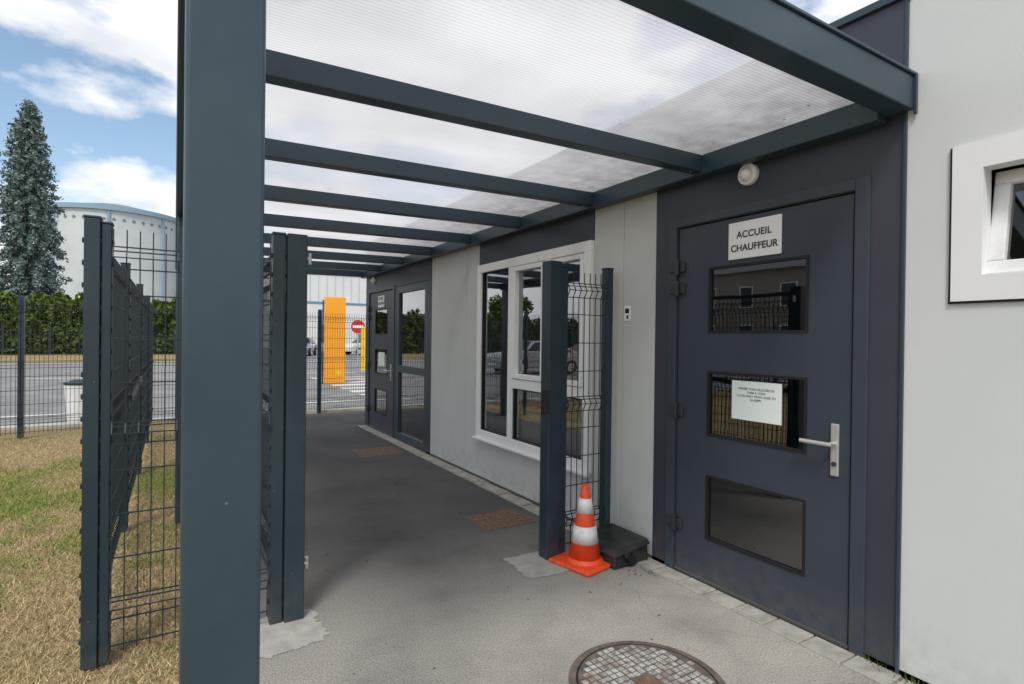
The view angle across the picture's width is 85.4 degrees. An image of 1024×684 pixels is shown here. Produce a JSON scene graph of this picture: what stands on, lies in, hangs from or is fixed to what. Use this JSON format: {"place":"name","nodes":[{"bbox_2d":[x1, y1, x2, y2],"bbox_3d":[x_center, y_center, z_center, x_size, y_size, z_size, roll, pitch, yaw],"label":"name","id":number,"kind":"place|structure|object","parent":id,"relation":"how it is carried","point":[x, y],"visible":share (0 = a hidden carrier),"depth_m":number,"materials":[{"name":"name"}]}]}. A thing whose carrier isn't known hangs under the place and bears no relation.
{"place":"outdoors","nodes":[
{"label":"outdoors","id":0,"kind":"place"},
{"bbox_2d":[0,354,364,683],"bbox_3d":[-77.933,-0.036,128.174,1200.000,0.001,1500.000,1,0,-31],"label":"ground","id":1,"kind":"structure","parent":0,"point":[43,358],"depth_m":3.63,"materials":[{"name":"green plant"}]},
{"bbox_2d":[0,98,72,308],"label":"spruce tree","id":2,"kind":"object","parent":1,"relation":"on","point":[26,194],"visible":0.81,"depth_m":44.05,"materials":[{"name":"green plant"}]},
{"bbox_2d":[0,324,174,354],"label":"fence","id":3,"kind":"object","parent":1,"relation":"on","point":[50,336],"visible":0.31,"depth_m":39.15,"materials":[{"name":"black metal"}]},
{"bbox_2d":[0,290,175,354],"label":"hedge","id":4,"kind":"object","parent":1,"relation":"on","point":[59,298],"visible":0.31,"depth_m":40.80,"materials":[{"name":"green plant"}]},
{"bbox_2d":[43,202,175,316],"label":"storage silo","id":5,"kind":"object","parent":1,"relation":"on","point":[133,221],"visible":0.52,"depth_m":111.01,"materials":[{"name":"paint"}]},
{"bbox_2d":[78,214,271,669],"bbox_3d":[-3.690,0.400,6.113,0.792,2.052,8.133,1,0,-31],"label":"fence","id":6,"kind":"object","parent":1,"relation":"on","point":[116,395],"visible":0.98,"depth_m":2.53,"materials":[{"name":"black metal"}]},
{"bbox_2d":[0,296,365,437],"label":"perimeter fence","id":7,"kind":"object","parent":1,"relation":"on","point":[21,357],"visible":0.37,"depth_m":8.26,"materials":[{"name":"black metal"}]},
{"bbox_2d":[1,407,364,430],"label":"road kerb","id":8,"kind":"structure","parent":1,"relation":"on","point":[49,425],"depth_m":9.12,"materials":[{"name":"concrete"}]},
{"bbox_2d":[263,349,360,360],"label":"car park","id":9,"kind":"structure","parent":1,"relation":"on","point":[354,355],"depth_m":43.97,"materials":[{"name":"asphalt"}]},
{"bbox_2d":[307,338,316,355],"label":"parked car","id":10,"kind":"object","parent":9,"relation":"on","point":[312,348],"visible":0.4,"depth_m":44.27,"materials":[{"name":"white paint"}]},
{"bbox_2d":[345,339,360,354],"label":"parked car","id":11,"kind":"object","parent":9,"relation":"on","point":[348,348],"visible":0.3,"depth_m":46.85,"materials":[{"name":"grey paint"}]},
{"bbox_2d":[0,360,364,425],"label":"road","id":12,"kind":"structure","parent":0,"point":[7,376],"depth_m":15.24,"materials":[{"name":"grey asphalt"}]},
{"bbox_2d":[63,379,82,421],"bbox_3d":[-7.409,1.015,9.552,0.500,0.740,0.500,1,0,-31],"label":"litter bin","id":13,"kind":"object","parent":12,"relation":"on","point":[76,383],"visible":0.38,"depth_m":9.35,"materials":[{"name":"white plastic"}]},
{"bbox_2d":[1,361,364,417],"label":"road marking","id":14,"kind":"object","parent":12,"relation":"on","point":[267,404],"visible":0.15,"depth_m":17.30,"materials":[{"name":"paint"}]},
{"bbox_2d":[322,297,345,383],"bbox_3d":[-5.784,-0.056,18.021,0.720,2.800,0.126,1,0,-19],"label":"orange totem","id":15,"kind":"object","parent":12,"relation":"on","point":[335,307],"visible":0.92,"depth_m":17.97,"materials":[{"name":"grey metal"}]},
{"bbox_2d":[350,319,365,364],"bbox_3d":[-8.309,0.007,29.922,0.800,2.500,0.093,1,0,-17],"label":"no entry sign","id":16,"kind":"object","parent":12,"relation":"on","point":[359,325],"visible":0.72,"depth_m":29.89,"materials":[{"name":"red metal"}]},
{"bbox_2d":[359,327,365,372],"bbox_3d":[-6.300,0.337,23.677,0.400,1.950,0.400,1,0,-31],"label":"yellow bollard","id":17,"kind":"object","parent":12,"relation":"on","point":[362,363],"visible":0.57,"depth_m":23.53,"materials":[{"name":"yellow metal"}]},
{"bbox_2d":[263,274,365,347],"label":"walls","id":18,"kind":"structure","parent":0,"point":[328,287],"depth_m":76.57,"materials":[{"name":"white metal"}]},
{"bbox_2d":[310,275,359,300],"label":"cladding ribs","id":19,"kind":"object","parent":18,"relation":"attached to","point":[335,284],"visible":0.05,"depth_m":76.35,"materials":[{"name":"paint"}]},
{"bbox_2d":[307,301,365,305],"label":"blue band","id":20,"kind":"object","parent":18,"relation":"attached to","point":[315,302],"depth_m":77.25,"materials":[{"name":"blue"}]},
{"bbox_2d":[0,0,877,285],"label":"sky","id":21,"kind":"structure","parent":0,"point":[101,75],"materials":[{"name":"blue"}]},
{"bbox_2d":[522,405,581,456],"bbox_3d":[0.777,1.108,5.635,0.600,0.750,1.600,1,0,-31],"label":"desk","id":22,"kind":"object","parent":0,"point":[531,417],"visible":0.23,"depth_m":5.88,"materials":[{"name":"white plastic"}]},
{"bbox_2d":[259,411,903,683],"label":"asphalt path","id":23,"kind":"structure","parent":0,"point":[441,585],"depth_m":3.18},
{"bbox_2d":[260,609,329,658],"bbox_3d":[-1.216,1.469,2.772,0.547,0.001,0.431,1,0,-31],"label":"concrete footing","id":24,"kind":"object","parent":23,"relation":"on","point":[282,636],"visible":0.48,"depth_m":2.79,"materials":[{"name":"grey concrete"}]},
{"bbox_2d":[352,446,403,457],"bbox_3d":[-1.767,1.446,7.311,0.560,0.017,0.540,1,0,-31],"label":"access cover","id":25,"kind":"object","parent":23,"relation":"on","point":[376,451],"visible":1,"depth_m":7.29,"materials":[{"name":"brown metal"}]},
{"bbox_2d":[261,232,613,624],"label":"security gate","id":26,"kind":"structure","parent":23,"relation":"on","point":[291,261],"depth_m":2.95,"materials":[{"name":"black metal"}]},
{"bbox_2d":[325,435,660,674],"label":"dry leaf litter","id":27,"kind":"object","parent":23,"relation":"on","point":[527,597],"visible":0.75,"depth_m":3.57,"materials":[{"name":"brown plant"}]},
{"bbox_2d":[466,509,536,530],"bbox_3d":[-0.095,1.479,4.618,0.460,0.017,0.400,1,0,-31],"label":"access cover","id":28,"kind":"object","parent":23,"relation":"on","point":[497,520],"visible":1,"depth_m":4.60,"materials":[{"name":"brown metal"}]},
{"bbox_2d":[503,551,568,577],"bbox_3d":[0.189,1.482,3.710,0.411,0.001,0.402,1,0,-31],"label":"concrete footing","id":29,"kind":"object","parent":23,"relation":"on","point":[533,565],"visible":0.71,"depth_m":3.68,"materials":[{"name":"grey concrete"}]},
{"bbox_2d":[175,0,917,683],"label":"entrance canopy","id":30,"kind":"object","parent":23,"relation":"on","point":[361,138],"visible":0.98,"depth_m":2.22,"materials":[{"name":"metal"}]},
{"bbox_2d":[549,483,609,576],"bbox_3d":[0.492,1.224,3.743,0.350,0.530,0.350,0,0,-43],"label":"traffic cone","id":31,"kind":"object","parent":23,"relation":"on","point":[582,556],"visible":0.91,"depth_m":3.68,"materials":[{"name":"orange plastic"}]},
{"bbox_2d":[597,523,649,569],"bbox_3d":[0.696,1.413,3.861,0.326,0.154,0.436,1,0,-31],"label":"rodent bait box","id":32,"kind":"object","parent":23,"relation":"on","point":[620,547],"visible":0.88,"depth_m":3.75,"materials":[{"name":"black plastic"}]},
{"bbox_2d":[357,425,914,683],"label":"paver edging","id":33,"kind":"object","parent":23,"relation":"on","point":[861,666],"visible":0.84,"depth_m":3.12,"materials":[{"name":"concrete"}]},
{"bbox_2d":[470,481,923,683],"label":"weeds","id":34,"kind":"object","parent":33,"relation":"on","point":[848,647],"visible":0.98,"depth_m":2.52,"materials":[{"name":"green plant"}]},
{"bbox_2d":[569,641,725,683],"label":"manhole cover","id":35,"kind":"object","parent":23,"relation":"on","point":[629,662],"visible":1,"depth_m":2.54,"materials":[{"name":"metal"}]},
{"bbox_2d":[368,421,925,683],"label":"floor","id":36,"kind":"structure","parent":0,"point":[415,429],"depth_m":3.83,"materials":[{"name":"grey concrete"}]},
{"bbox_2d":[430,192,656,554],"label":"wall panels","id":37,"kind":"object","parent":36,"relation":"on","point":[625,240],"visible":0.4,"depth_m":4.30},
{"bbox_2d":[472,240,594,477],"bbox_3d":[0.137,0.119,5.182,0.120,1.857,1.950,1,0,-31],"label":"frame","id":38,"kind":"object","parent":37,"relation":"attached to","point":[583,253],"visible":0.62,"depth_m":5.13,"materials":[{"name":"white plastic"}]},
{"bbox_2d":[481,268,580,459],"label":"gaskets","id":39,"kind":"object","parent":38,"relation":"attached to","point":[514,435],"visible":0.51,"depth_m":5.91,"materials":[{"name":"black rubber"}]},
{"bbox_2d":[624,306,630,320],"bbox_3d":[0.839,-0.209,4.036,0.007,0.110,0.060,1,0,-31],"label":"wall sticker","id":40,"kind":"object","parent":37,"relation":"attached to","point":[627,310],"depth_m":4.03,"materials":[{"name":"white plastic"}]},
{"bbox_2d":[365,113,903,671],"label":"dark cladding","id":41,"kind":"structure","parent":36,"relation":"on","point":[875,153],"depth_m":2.72,"materials":[{"name":"grey metal"}]},
{"bbox_2d":[367,285,394,437],"bbox_3d":[-2.088,0.284,8.875,0.162,2.297,1.320,1,0,-31],"label":"door leaf assembly","id":42,"kind":"object","parent":41,"relation":"attached to","point":[380,379],"depth_m":8.85,"materials":[{"name":"paint"}]},
{"bbox_2d":[378,295,384,307],"bbox_3d":[-2.085,-0.645,8.847,0.011,0.185,0.302,1,0,-31],"label":"sign plate assembly","id":43,"kind":"object","parent":42,"relation":"attached to","point":[381,299],"visible":1,"depth_m":8.82,"materials":[{"name":"white plastic"}]},
{"bbox_2d":[395,280,427,450],"bbox_3d":[-1.388,0.309,7.745,0.060,2.235,1.180,1,0,-31],"label":"frame","id":44,"kind":"object","parent":41,"relation":"attached to","point":[402,436],"visible":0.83,"depth_m":7.92,"materials":[{"name":"metal"}]},
{"bbox_2d":[738,163,758,185],"bbox_3d":[1.336,-0.959,3.165,0.064,0.124,0.124,1,0,-31],"label":"lamp assembly","id":45,"kind":"object","parent":41,"relation":"attached to","point":[748,174],"visible":1,"depth_m":3.14,"materials":[{"name":"white plastic"}]},
{"bbox_2d":[665,175,870,657],"bbox_3d":[1.377,0.353,3.174,0.162,2.297,1.248,1,0,-31],"label":"door leaf assembly","id":46,"kind":"object","parent":41,"relation":"attached to","point":[763,517],"depth_m":3.02,"materials":[{"name":"paint"}]},
{"bbox_2d":[728,214,781,259],"bbox_3d":[1.375,-0.591,3.155,0.011,0.215,0.335,1,0,-31],"label":"sign plate assembly","id":47,"kind":"object","parent":46,"relation":"attached to","point":[762,236],"visible":1,"depth_m":3.14,"materials":[{"name":"white plastic"}]},
{"bbox_2d":[839,0,904,64],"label":"parapet","id":48,"kind":"structure","parent":41,"relation":"on","point":[882,31],"depth_m":2.57,"materials":[{"name":"metal"}]},
{"bbox_2d":[829,0,900,28],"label":"parapet cap","id":49,"kind":"object","parent":48,"relation":"on","point":[869,9],"depth_m":2.65,"materials":[{"name":"grey metal"}]},
{"bbox_2d":[408,164,1023,438],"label":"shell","id":50,"kind":"object","parent":36,"relation":"on","point":[530,323],"visible":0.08,"depth_m":7.61},
{"bbox_2d":[899,0,1023,683],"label":"wall render","id":51,"kind":"object","parent":36,"relation":"on","point":[962,587],"depth_m":2.33,"materials":[{"name":"white paint"}]},
{"bbox_2d":[895,0,909,673],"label":"corner trim","id":52,"kind":"structure","parent":51,"relation":"attached to","point":[902,346],"depth_m":2.50,"materials":[{"name":"metal"}]},
{"bbox_2d":[948,149,1023,303],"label":"reveal gasket","id":53,"kind":"object","parent":51,"relation":"attached to","point":[949,275],"visible":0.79,"depth_m":2.35,"materials":[{"name":"black rubber"}]},
{"bbox_2d":[950,131,1023,301],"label":"frame","id":54,"kind":"object","parent":51,"relation":"attached to","point":[974,165],"visible":0.96,"depth_m":2.27,"materials":[{"name":"white plastic"}]},
{"bbox_2d":[986,167,1023,273],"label":"sash","id":55,"kind":"object","parent":54,"relation":"attached to","point":[998,261],"visible":0.91,"depth_m":2.27,"materials":[{"name":"white plastic"}]},
{"bbox_2d":[1007,183,1023,259],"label":"glass","id":56,"kind":"object","parent":55,"relation":"in","point":[1016,243],"visible":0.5,"depth_m":2.25,"materials":[{"name":"black glass"}]}
]}

